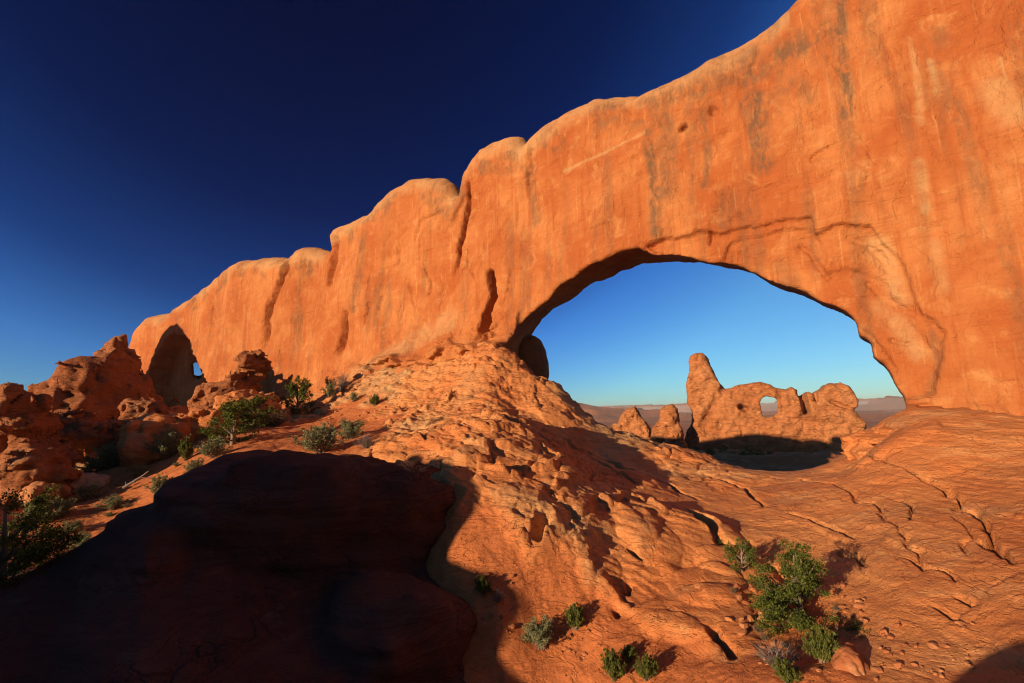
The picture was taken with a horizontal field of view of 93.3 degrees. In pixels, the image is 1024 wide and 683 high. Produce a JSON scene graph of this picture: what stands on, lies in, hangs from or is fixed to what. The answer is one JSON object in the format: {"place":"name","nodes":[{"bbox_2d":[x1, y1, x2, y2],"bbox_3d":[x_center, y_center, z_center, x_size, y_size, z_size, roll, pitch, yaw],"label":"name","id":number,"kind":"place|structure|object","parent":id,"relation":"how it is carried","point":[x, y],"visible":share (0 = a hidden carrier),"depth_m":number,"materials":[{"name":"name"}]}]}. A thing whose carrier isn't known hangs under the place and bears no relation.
{"place":"outdoors","nodes":[
{"label":"outdoors","id":0,"kind":"place"},
{"bbox_2d":[104,511,115,516],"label":"sagebrush","id":1,"kind":"object","parent":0,"point":[108,514],"visible":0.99,"depth_m":27.39,"materials":[{"name":"green plant"}]},
{"bbox_2d":[0,0,902,406],"label":"sky","id":2,"kind":"structure","parent":0,"point":[150,149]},
{"bbox_2d":[0,342,1023,682],"bbox_3d":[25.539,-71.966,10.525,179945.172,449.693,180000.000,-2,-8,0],"label":"ground","id":3,"kind":"structure","parent":0,"point":[912,522],"depth_m":19.34,"materials":[{"name":"stone"}]},
{"bbox_2d":[10,498,68,523],"bbox_3d":[-26.645,9.483,27.326,2.437,1.634,2.045,-3,-9,9],"label":"sagebrush","id":4,"kind":"object","parent":3,"relation":"on","point":[27,509],"visible":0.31,"depth_m":27.05,"materials":[{"name":"green plant"}]},
{"bbox_2d":[19,481,60,507],"bbox_3d":[-28.813,9.401,29.539,2.033,1.771,2.126,-2,-8,0],"label":"stone","id":5,"kind":"object","parent":3,"relation":"on","point":[36,485],"visible":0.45,"depth_m":29.00,"materials":[{"name":"orange stone"}]},
{"bbox_2d":[0,478,85,586],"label":"juniper tree","id":6,"kind":"object","parent":3,"relation":"on","point":[25,557],"visible":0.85,"depth_m":15.64,"materials":[{"name":"green plant"}]},
{"bbox_2d":[0,382,95,509],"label":"boulder","id":7,"kind":"object","parent":3,"relation":"on","point":[34,446],"visible":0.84,"depth_m":31.14,"materials":[{"name":"stone"}]},
{"bbox_2d":[50,495,78,518],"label":"sagebrush","id":8,"kind":"object","parent":3,"relation":"on","point":[60,506],"visible":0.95,"depth_m":27.78,"materials":[{"name":"green plant"}]},
{"bbox_2d":[59,485,71,499],"bbox_3d":[-28.677,9.654,30.830,0.881,1.012,1.207,7,-12,-44],"label":"stone","id":9,"kind":"object","parent":3,"relation":"on","point":[64,492],"visible":0.48,"depth_m":30.60,"materials":[{"name":"brown stone"}]},
{"bbox_2d":[60,519,84,532],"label":"sagebrush","id":10,"kind":"object","parent":3,"relation":"on","point":[77,526],"visible":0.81,"depth_m":25.18,"materials":[{"name":"green plant"}]},
{"bbox_2d":[67,530,91,548],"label":"sagebrush","id":11,"kind":"object","parent":3,"relation":"on","point":[86,537],"visible":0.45,"depth_m":23.21,"materials":[{"name":"green plant"}]},
{"bbox_2d":[69,472,110,490],"bbox_3d":[-29.168,9.632,33.091,2.536,1.288,2.312,1,-9,-18],"label":"stone","id":12,"kind":"object","parent":3,"relation":"on","point":[89,479],"visible":0.48,"depth_m":32.85,"materials":[{"name":"brown stone"}]},
{"bbox_2d":[71,483,109,500],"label":"sagebrush","id":13,"kind":"object","parent":3,"relation":"on","point":[88,493],"visible":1,"depth_m":30.93,"materials":[{"name":"green plant"}]},
{"bbox_2d":[74,454,107,472],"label":"sagebrush","id":14,"kind":"object","parent":3,"relation":"on","point":[89,464],"visible":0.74,"depth_m":36.87,"materials":[{"name":"green plant"}]},
{"bbox_2d":[52,409,134,462],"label":"boulder","id":15,"kind":"object","parent":3,"relation":"on","point":[87,430],"visible":0.3,"depth_m":40.59,"materials":[{"name":"stone"}]},
{"bbox_2d":[117,397,168,419],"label":"boulder","id":16,"kind":"object","parent":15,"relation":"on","point":[131,408],"visible":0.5,"depth_m":50.54,"materials":[{"name":"stone"}]},
{"bbox_2d":[81,440,120,468],"bbox_3d":[-31.468,8.886,37.728,3.566,2.281,2.992,-4,-9,16],"label":"sagebrush","id":17,"kind":"object","parent":3,"relation":"on","point":[106,452],"visible":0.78,"depth_m":37.39,"materials":[{"name":"green plant"}]},
{"bbox_2d":[27,334,180,421],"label":"rock butte","id":18,"kind":"object","parent":3,"relation":"on","point":[107,379],"visible":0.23,"depth_m":55.71,"materials":[{"name":"stone"}]},
{"bbox_2d":[93,493,133,510],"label":"sagebrush","id":19,"kind":"object","parent":3,"relation":"on","point":[113,503],"visible":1,"depth_m":28.48,"materials":[{"name":"green plant"}]},
{"bbox_2d":[122,471,151,488],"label":"dead branch","id":20,"kind":"object","parent":3,"relation":"on","point":[129,484],"visible":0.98,"depth_m":31.45,"materials":[{"name":"grey wood"}]},
{"bbox_2d":[126,464,152,476],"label":"sagebrush","id":21,"kind":"object","parent":3,"relation":"on","point":[137,471],"visible":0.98,"depth_m":34.07,"materials":[{"name":"green plant"}]},
{"bbox_2d":[144,473,172,493],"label":"sagebrush","id":22,"kind":"object","parent":3,"relation":"on","point":[159,483],"visible":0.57,"depth_m":28.15,"materials":[{"name":"green plant"}]},
{"bbox_2d":[116,412,201,467],"bbox_3d":[-28.852,8.217,39.822,5.932,4.853,7.651,3,-9,-27],"label":"boulder","id":23,"kind":"object","parent":3,"relation":"on","point":[133,435],"visible":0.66,"depth_m":37.11,"materials":[{"name":"stone"}]},
{"bbox_2d":[140,427,195,458],"bbox_3d":[-26.209,7.739,36.910,3.329,2.403,2.793,-3,-8,7],"label":"sagebrush","id":24,"kind":"object","parent":3,"relation":"on","point":[167,444],"visible":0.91,"depth_m":36.63,"materials":[{"name":"green plant"}]},
{"bbox_2d":[177,438,195,461],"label":"desert bush","id":25,"kind":"object","parent":3,"relation":"on","point":[185,449],"visible":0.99,"depth_m":34.69,"materials":[{"name":"green plant"}]},
{"bbox_2d":[181,457,203,471],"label":"sagebrush","id":26,"kind":"object","parent":3,"relation":"on","point":[193,464],"visible":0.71,"depth_m":29.78,"materials":[{"name":"green plant"}]},
{"bbox_2d":[193,436,232,458],"bbox_3d":[-19.996,7.062,32.302,2.357,1.501,1.978,-8,-10,36],"label":"sagebrush","id":27,"kind":"object","parent":3,"relation":"on","point":[213,449],"visible":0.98,"depth_m":32.15,"materials":[{"name":"green plant"}]},
{"bbox_2d":[187,349,272,413],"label":"boulder","id":28,"kind":"object","parent":3,"relation":"on","point":[253,368],"visible":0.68,"depth_m":49.35,"materials":[{"name":"stone"}]},
{"bbox_2d":[187,389,281,441],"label":"boulder","id":29,"kind":"object","parent":3,"relation":"on","point":[198,416],"visible":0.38,"depth_m":43.68,"materials":[{"name":"stone"}]},
{"bbox_2d":[197,398,275,445],"bbox_3d":[-20.288,5.961,35.584,4.830,3.723,4.936,0,-9,-13],"label":"juniper tree","id":30,"kind":"object","parent":3,"relation":"on","point":[231,415],"visible":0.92,"depth_m":35.39,"materials":[{"name":"green plant"}]},
{"bbox_2d":[0,449,476,682],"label":"boulder","id":31,"kind":"object","parent":3,"relation":"on","point":[269,566],"visible":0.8,"depth_m":14.73,"materials":[{"name":"stone"}]},
{"bbox_2d":[238,394,278,427],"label":"juniper tree","id":32,"kind":"object","parent":3,"relation":"on","point":[259,410],"visible":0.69,"depth_m":43.95,"materials":[{"name":"green plant"}]},
{"bbox_2d":[266,407,288,426],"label":"desert bush","id":33,"kind":"object","parent":3,"relation":"on","point":[280,417],"visible":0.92,"depth_m":44.56,"materials":[{"name":"green plant"}]},
{"bbox_2d":[279,375,320,413],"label":"juniper tree","id":34,"kind":"object","parent":3,"relation":"on","point":[304,387],"visible":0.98,"depth_m":50.16,"materials":[{"name":"green plant"}]},
{"bbox_2d":[287,421,350,453],"bbox_3d":[-11.989,5.984,30.045,3.550,2.013,2.978,-8,-11,38],"label":"sagebrush","id":35,"kind":"object","parent":3,"relation":"on","point":[317,440],"visible":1,"depth_m":29.83,"materials":[{"name":"green plant"}]},
{"bbox_2d":[320,375,336,397],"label":"sagebrush","id":36,"kind":"object","parent":3,"relation":"on","point":[330,390],"visible":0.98,"depth_m":54.83,"materials":[{"name":"green plant"}]},
{"bbox_2d":[333,372,350,391],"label":"dead bush","id":37,"kind":"object","parent":3,"relation":"on","point":[342,384],"visible":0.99,"depth_m":54.28,"materials":[{"name":"grey plant"}]},
{"bbox_2d":[337,417,364,439],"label":"sagebrush","id":38,"kind":"object","parent":3,"relation":"on","point":[350,429],"visible":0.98,"depth_m":33.70,"materials":[{"name":"green plant"}]},
{"bbox_2d":[349,391,359,401],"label":"sagebrush","id":39,"kind":"object","parent":3,"relation":"on","point":[354,397],"visible":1,"depth_m":49.49,"materials":[{"name":"green plant"}]},
{"bbox_2d":[352,432,376,447],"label":"dead bush","id":40,"kind":"object","parent":3,"relation":"on","point":[367,444],"visible":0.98,"depth_m":29.58,"materials":[{"name":"plant"}]},
{"bbox_2d":[369,394,379,405],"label":"desert bush","id":41,"kind":"object","parent":3,"relation":"on","point":[374,400],"visible":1,"depth_m":45.99,"materials":[{"name":"green plant"}]},
{"bbox_2d":[474,574,490,595],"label":"desert bush","id":42,"kind":"object","parent":3,"relation":"on","point":[483,585],"visible":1,"depth_m":16.40,"materials":[{"name":"green plant"}]},
{"bbox_2d":[488,588,507,602],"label":"dead bush","id":43,"kind":"object","parent":3,"relation":"on","point":[498,596],"visible":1,"depth_m":16.28,"materials":[{"name":"plant"}]},
{"bbox_2d":[507,624,514,628],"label":"stone","id":44,"kind":"object","parent":3,"relation":"on","point":[511,626],"visible":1,"depth_m":15.60,"materials":[{"name":"orange stone"}]},
{"bbox_2d":[518,335,548,378],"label":"rock butte","id":45,"kind":"object","parent":3,"relation":"on","point":[532,354],"visible":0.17,"depth_m":52.91,"materials":[{"name":"stone"}]},
{"bbox_2d":[521,615,558,650],"bbox_3d":[0.802,9.313,15.503,1.110,1.003,1.324,-5,-9,20],"label":"sagebrush","id":46,"kind":"object","parent":3,"relation":"on","point":[539,637],"visible":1,"depth_m":15.42,"materials":[{"name":"green plant"}]},
{"bbox_2d":[564,602,584,630],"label":"desert bush","id":47,"kind":"object","parent":3,"relation":"on","point":[573,616],"visible":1,"depth_m":15.86,"materials":[{"name":"green plant"}]},
{"bbox_2d":[128,0,1023,416],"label":"rock arch","id":48,"kind":"object","parent":3,"relation":"on","point":[860,162],"visible":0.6,"depth_m":39.33,"materials":[{"name":"stone"}]},
{"bbox_2d":[600,646,626,681],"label":"desert bush","id":49,"kind":"object","parent":3,"relation":"on","point":[614,665],"visible":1,"depth_m":13.37,"materials":[{"name":"green plant"}]},
{"bbox_2d":[619,644,636,662],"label":"desert bush","id":50,"kind":"object","parent":3,"relation":"on","point":[628,651],"visible":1,"depth_m":13.89,"materials":[{"name":"green plant"}]},
{"bbox_2d":[610,406,650,439],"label":"rock spire","id":51,"kind":"object","parent":3,"relation":"on","point":[631,419],"visible":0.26,"depth_m":257.55,"materials":[{"name":"orange stone"}]},
{"bbox_2d":[632,653,659,681],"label":"desert bush","id":52,"kind":"object","parent":3,"relation":"on","point":[646,668],"visible":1,"depth_m":13.05,"materials":[{"name":"green plant"}]},
{"bbox_2d":[650,404,687,447],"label":"rock spire","id":53,"kind":"object","parent":3,"relation":"on","point":[667,428],"visible":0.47,"depth_m":240.26,"materials":[{"name":"orange stone"}]},
{"bbox_2d":[704,448,716,454],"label":"juniper tree","id":54,"kind":"object","parent":3,"relation":"on","point":[709,451],"visible":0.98,"depth_m":172.37,"materials":[{"name":"green plant"}]},
{"bbox_2d":[718,445,727,451],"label":"juniper tree","id":55,"kind":"object","parent":3,"relation":"on","point":[724,448],"visible":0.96,"depth_m":179.54,"materials":[{"name":"green plant"}]},
{"bbox_2d":[724,616,732,621],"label":"stone","id":56,"kind":"object","parent":3,"relation":"on","point":[728,618],"visible":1,"depth_m":14.51,"materials":[{"name":"orange stone"}]},
{"bbox_2d":[733,583,741,591],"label":"stone","id":57,"kind":"object","parent":3,"relation":"on","point":[737,587],"visible":0.88,"depth_m":16.04,"materials":[{"name":"orange stone"}]},
{"bbox_2d":[718,536,757,572],"bbox_3d":[8.327,7.788,17.746,1.342,1.341,1.198,-7,-10,35],"label":"juniper tree","id":58,"kind":"object","parent":3,"relation":"on","point":[735,554],"visible":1,"depth_m":17.64,"materials":[{"name":"green plant"}]},
{"bbox_2d":[737,629,747,635],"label":"stone","id":59,"kind":"object","parent":3,"relation":"on","point":[742,632],"visible":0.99,"depth_m":13.88,"materials":[{"name":"orange stone"}]},
{"bbox_2d":[739,622,748,628],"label":"stone","id":60,"kind":"object","parent":3,"relation":"on","point":[743,625],"visible":0.94,"depth_m":14.14,"materials":[{"name":"orange stone"}]},
{"bbox_2d":[739,447,758,454],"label":"juniper tree","id":61,"kind":"object","parent":3,"relation":"on","point":[749,451],"visible":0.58,"depth_m":149.46,"materials":[{"name":"green plant"}]},
{"bbox_2d":[747,615,753,621],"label":"stone","id":62,"kind":"object","parent":3,"relation":"on","point":[750,618],"visible":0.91,"depth_m":14.47,"materials":[{"name":"orange stone"}]},
{"bbox_2d":[748,582,758,593],"bbox_3d":[8.170,8.346,16.312,0.408,0.168,0.422,11,8,-41],"label":"stone","id":63,"kind":"object","parent":3,"relation":"on","point":[751,585],"visible":0.62,"depth_m":16.23,"materials":[{"name":"orange stone"}]},
{"bbox_2d":[752,624,764,632],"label":"desert bush","id":64,"kind":"object","parent":3,"relation":"on","point":[758,630],"visible":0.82,"depth_m":14.01,"materials":[{"name":"green plant"}]},
{"bbox_2d":[759,631,769,640],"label":"desert bush","id":65,"kind":"object","parent":3,"relation":"on","point":[763,637],"visible":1,"depth_m":13.54,"materials":[{"name":"green plant"}]},
{"bbox_2d":[746,637,800,673],"bbox_3d":[6.462,7.645,11.825,1.288,0.724,1.310,1,-9,-13],"label":"dead bush","id":66,"kind":"object","parent":3,"relation":"on","point":[777,654],"visible":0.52,"depth_m":11.80,"materials":[{"name":"grey plant"}]},
{"bbox_2d":[685,353,865,452],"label":"rock arch","id":67,"kind":"object","parent":3,"relation":"on","point":[825,417],"visible":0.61,"depth_m":237.81,"materials":[{"name":"orange stone"}]},
{"bbox_2d":[769,656,801,682],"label":"desert bush","id":68,"kind":"object","parent":3,"relation":"on","point":[785,672],"visible":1,"depth_m":10.97,"materials":[{"name":"green plant"}]},
{"bbox_2d":[781,641,790,648],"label":"desert bush","id":69,"kind":"object","parent":3,"relation":"on","point":[785,644],"visible":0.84,"depth_m":12.96,"materials":[{"name":"green plant"}]},
{"bbox_2d":[788,611,811,631],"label":"desert bush","id":70,"kind":"object","parent":3,"relation":"on","point":[796,627],"visible":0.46,"depth_m":13.55,"materials":[{"name":"green plant"}]},
{"bbox_2d":[743,538,871,638],"bbox_3d":[8.676,7.229,14.392,3.385,2.664,3.891,-6,-10,28],"label":"juniper tree","id":71,"kind":"object","parent":3,"relation":"on","point":[796,588],"visible":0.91,"depth_m":14.05,"materials":[{"name":"green plant"}]},
{"bbox_2d":[801,624,841,663],"bbox_3d":[7.446,7.261,11.632,0.837,0.879,0.864,-7,-10,32],"label":"desert bush","id":72,"kind":"object","parent":3,"relation":"on","point":[820,642],"visible":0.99,"depth_m":11.50,"materials":[{"name":"green plant"}]},
{"bbox_2d":[830,604,840,610],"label":"desert bush","id":73,"kind":"object","parent":3,"relation":"on","point":[834,607],"visible":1,"depth_m":14.11,"materials":[{"name":"green plant"}]},
{"bbox_2d":[837,583,845,589],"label":"stone","id":74,"kind":"object","parent":3,"relation":"on","point":[841,586],"visible":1,"depth_m":15.19,"materials":[{"name":"orange stone"}]},
{"bbox_2d":[830,642,869,675],"bbox_3d":[7.788,7.517,11.104,0.780,0.925,1.078,-6,-10,30],"label":"stone","id":75,"kind":"object","parent":3,"relation":"on","point":[848,657],"visible":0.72,"depth_m":10.93,"materials":[{"name":"orange stone"}]},
{"bbox_2d":[853,602,864,608],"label":"stone","id":76,"kind":"object","parent":3,"relation":"on","point":[858,605],"visible":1,"depth_m":13.62,"materials":[{"name":"orange stone"}]},
{"bbox_2d":[859,618,868,622],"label":"stone","id":77,"kind":"object","parent":3,"relation":"on","point":[864,620],"visible":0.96,"depth_m":12.82,"materials":[{"name":"orange stone"}]},
{"bbox_2d":[840,423,892,461],"bbox_3d":[23.085,6.021,28.724,6.792,3.178,6.196,-2,-8,0],"label":"boulder","id":78,"kind":"object","parent":3,"relation":"on","point":[858,445],"visible":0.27,"depth_m":28.39,"materials":[{"name":"stone"}]},
{"bbox_2d":[875,667,883,672],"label":"stone","id":79,"kind":"object","parent":3,"relation":"on","point":[878,669],"visible":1,"depth_m":10.65,"materials":[{"name":"orange stone"}]},
{"bbox_2d":[879,628,887,634],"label":"stone","id":80,"kind":"object","parent":3,"relation":"on","point":[882,630],"visible":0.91,"depth_m":12.07,"materials":[{"name":"orange stone"}]},
{"bbox_2d":[887,634,894,638],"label":"stone","id":81,"kind":"object","parent":3,"relation":"on","point":[889,636],"visible":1,"depth_m":11.82,"materials":[{"name":"orange stone"}]},
{"bbox_2d":[893,623,901,626],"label":"stone","id":82,"kind":"object","parent":3,"relation":"on","point":[897,625],"visible":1,"depth_m":12.15,"materials":[{"name":"orange stone"}]},
{"bbox_2d":[893,661,904,667],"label":"stone","id":83,"kind":"object","parent":3,"relation":"on","point":[896,664],"visible":1,"depth_m":10.64,"materials":[{"name":"orange stone"}]},
{"bbox_2d":[927,642,939,648],"bbox_3d":[9.673,6.982,11.082,0.213,0.091,0.159,13,12,16],"label":"stone","id":84,"kind":"object","parent":3,"relation":"on","point":[932,645],"visible":1,"depth_m":11.06,"materials":[{"name":"orange stone"}]},
{"bbox_2d":[955,620,965,625],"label":"stone","id":85,"kind":"object","parent":3,"relation":"on","point":[960,622],"visible":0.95,"depth_m":11.50,"materials":[{"name":"orange stone"}]},
{"bbox_2d":[967,663,974,669],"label":"stone","id":86,"kind":"object","parent":3,"relation":"on","point":[970,666],"visible":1,"depth_m":10.16,"materials":[{"name":"orange stone"}]}
]}

